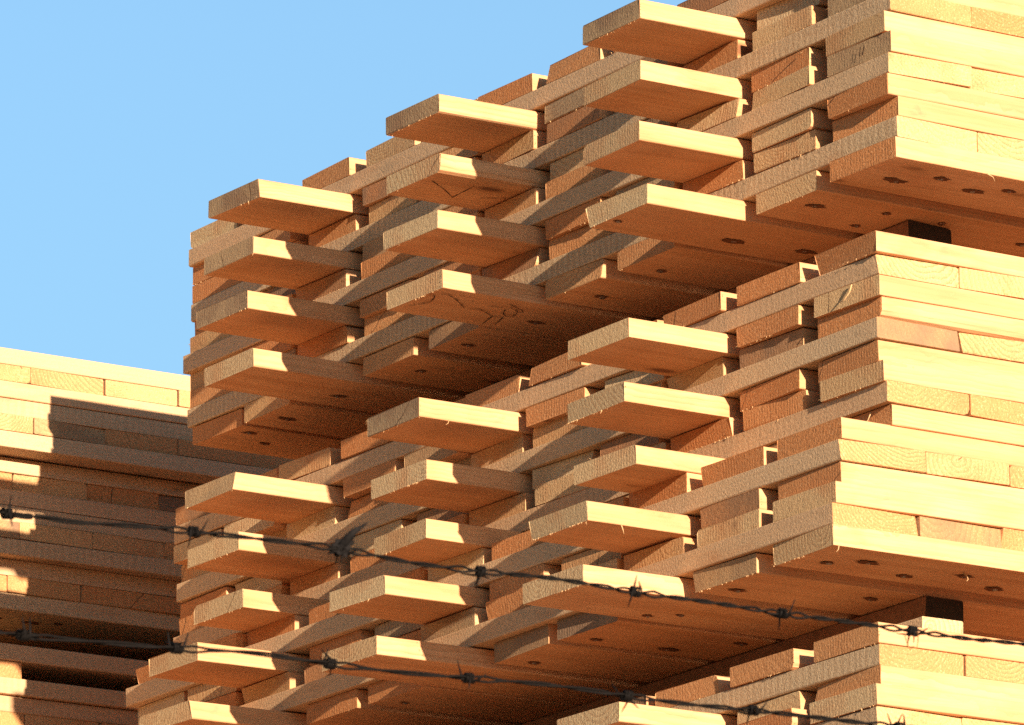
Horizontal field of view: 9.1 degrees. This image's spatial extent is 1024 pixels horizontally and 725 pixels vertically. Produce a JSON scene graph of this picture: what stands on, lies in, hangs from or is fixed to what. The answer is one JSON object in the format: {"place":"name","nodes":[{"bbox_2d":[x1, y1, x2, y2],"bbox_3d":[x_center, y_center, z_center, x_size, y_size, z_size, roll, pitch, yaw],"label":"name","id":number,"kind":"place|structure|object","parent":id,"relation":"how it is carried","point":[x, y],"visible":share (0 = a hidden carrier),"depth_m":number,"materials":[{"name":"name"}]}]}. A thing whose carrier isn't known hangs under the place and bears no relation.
{"place":"outdoors","nodes":[
{"label":"outdoors","id":0,"kind":"place"},
{"bbox_2d":[0,695,137,724],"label":"timber mat","id":1,"kind":"object","parent":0,"point":[19,711],"visible":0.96,"depth_m":14.25,"materials":[{"name":"brown wood"}]},
{"bbox_2d":[0,643,148,710],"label":"timber mat","id":2,"kind":"object","parent":1,"relation":"on","point":[30,672],"visible":0.12,"depth_m":14.30,"materials":[{"name":"brown wood"}]},
{"bbox_3d":[-2.396,0.735,14.746,0.098,0.092,2.103,9,-18,-33],"label":"timber spacer","id":3,"kind":"object","parent":2,"relation":"on","visible":0},
{"bbox_2d":[0,558,183,660],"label":"timber mat","id":4,"kind":"object","parent":3,"relation":"on","point":[72,602],"visible":0.14,"depth_m":14.47,"materials":[{"name":"brown wood"}]},
{"bbox_2d":[0,504,182,581],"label":"timber mat","id":5,"kind":"object","parent":4,"relation":"on","point":[147,553],"visible":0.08,"depth_m":14.42,"materials":[{"name":"brown wood"}]},
{"bbox_2d":[0,456,199,525],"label":"timber mat","id":6,"kind":"object","parent":5,"relation":"on","point":[87,492],"visible":0.05,"depth_m":14.46,"materials":[{"name":"brown wood"}]},
{"bbox_2d":[0,397,294,484],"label":"timber mat","id":7,"kind":"object","parent":6,"relation":"on","point":[74,437],"visible":0.12,"depth_m":14.46,"materials":[{"name":"brown wood"}]},
{"bbox_2d":[0,347,190,424],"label":"timber mat","id":8,"kind":"object","parent":7,"relation":"on","point":[35,377],"visible":0.02,"depth_m":14.45,"materials":[{"name":"brown wood"}]},
{"bbox_2d":[0,0,685,375],"label":"sky","id":9,"kind":"structure","parent":0,"point":[121,121],"materials":[{"name":"blue"}]},
{"bbox_2d":[0,617,905,724],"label":"barbed wire","id":10,"kind":"object","parent":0,"point":[329,662],"visible":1,"depth_m":5.50,"materials":[{"name":"grey metal"}]},
{"bbox_2d":[0,496,1023,649],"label":"barbed wire","id":11,"kind":"object","parent":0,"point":[196,532],"visible":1,"depth_m":5.54,"materials":[{"name":"grey metal"}]},
{"bbox_2d":[328,522,367,557],"bbox_3d":[-0.138,0.155,5.460,0.042,0.020,0.015,-24,-12,-10],"label":"rag scrap","id":12,"kind":"object","parent":11,"relation":"on","point":[346,542],"visible":1,"depth_m":5.46,"materials":[{"name":"grey fabric"}]},
{"bbox_2d":[738,683,1023,724],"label":"timber mat","id":13,"kind":"object","parent":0,"point":[879,702],"visible":0.92,"depth_m":11.11,"materials":[{"name":"brown wood"}]},
{"bbox_2d":[557,622,1023,724],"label":"timber mat","id":14,"kind":"object","parent":13,"relation":"on","point":[853,659],"visible":0.77,"depth_m":11.22,"materials":[{"name":"brown wood"}]},
{"bbox_2d":[521,596,963,724],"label":"timber spacer","id":15,"kind":"object","parent":14,"relation":"on","point":[936,607],"visible":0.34,"depth_m":12.03,"materials":[{"name":"brown wood"}]},
{"bbox_2d":[139,481,1023,724],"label":"timber mat","id":16,"kind":"object","parent":15,"relation":"on","point":[839,550],"visible":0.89,"depth_m":11.87,"materials":[{"name":"brown wood"}]},
{"bbox_2d":[126,417,1023,724],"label":"timber mat","id":17,"kind":"object","parent":16,"relation":"on","point":[690,505],"visible":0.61,"depth_m":11.78,"materials":[{"name":"brown wood"}]},
{"bbox_2d":[173,360,1023,645],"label":"timber mat","id":18,"kind":"object","parent":17,"relation":"on","point":[937,400],"visible":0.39,"depth_m":11.82,"materials":[{"name":"brown wood"}]},
{"bbox_2d":[177,296,1023,618],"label":"timber mat","id":19,"kind":"object","parent":18,"relation":"on","point":[609,420],"visible":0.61,"depth_m":11.94,"materials":[{"name":"brown wood"}]},
{"bbox_2d":[174,231,1023,564],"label":"timber mat","id":20,"kind":"object","parent":19,"relation":"on","point":[766,307],"visible":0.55,"depth_m":11.99,"materials":[{"name":"brown wood"}]},
{"bbox_2d":[335,220,951,448],"bbox_3d":[0.227,0.027,12.776,0.112,0.134,2.006,9,-18,-33],"label":"timber spacer","id":21,"kind":"object","parent":20,"relation":"on","point":[914,229],"visible":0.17,"depth_m":12.00,"materials":[{"name":"brown wood"}]},
{"bbox_2d":[187,96,1023,459],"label":"timber mat","id":22,"kind":"object","parent":21,"relation":"on","point":[649,252],"visible":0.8,"depth_m":12.34,"materials":[{"name":"brown wood"}]},
{"bbox_2d":[183,30,1023,390],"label":"timber mat","id":23,"kind":"object","parent":22,"relation":"on","point":[839,86],"visible":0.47,"depth_m":12.09,"materials":[{"name":"brown wood"}]},
{"bbox_2d":[191,0,1023,335],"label":"timber mat","id":24,"kind":"object","parent":23,"relation":"on","point":[673,96],"visible":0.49,"depth_m":12.36,"materials":[{"name":"brown wood"}]},
{"bbox_2d":[189,0,827,284],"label":"timber mat","id":25,"kind":"object","parent":24,"relation":"on","point":[682,34],"visible":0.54,"depth_m":12.61,"materials":[{"name":"brown wood"}]},
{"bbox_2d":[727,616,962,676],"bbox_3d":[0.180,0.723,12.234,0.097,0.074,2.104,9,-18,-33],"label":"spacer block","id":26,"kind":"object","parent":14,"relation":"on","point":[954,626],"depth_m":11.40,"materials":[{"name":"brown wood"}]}
]}

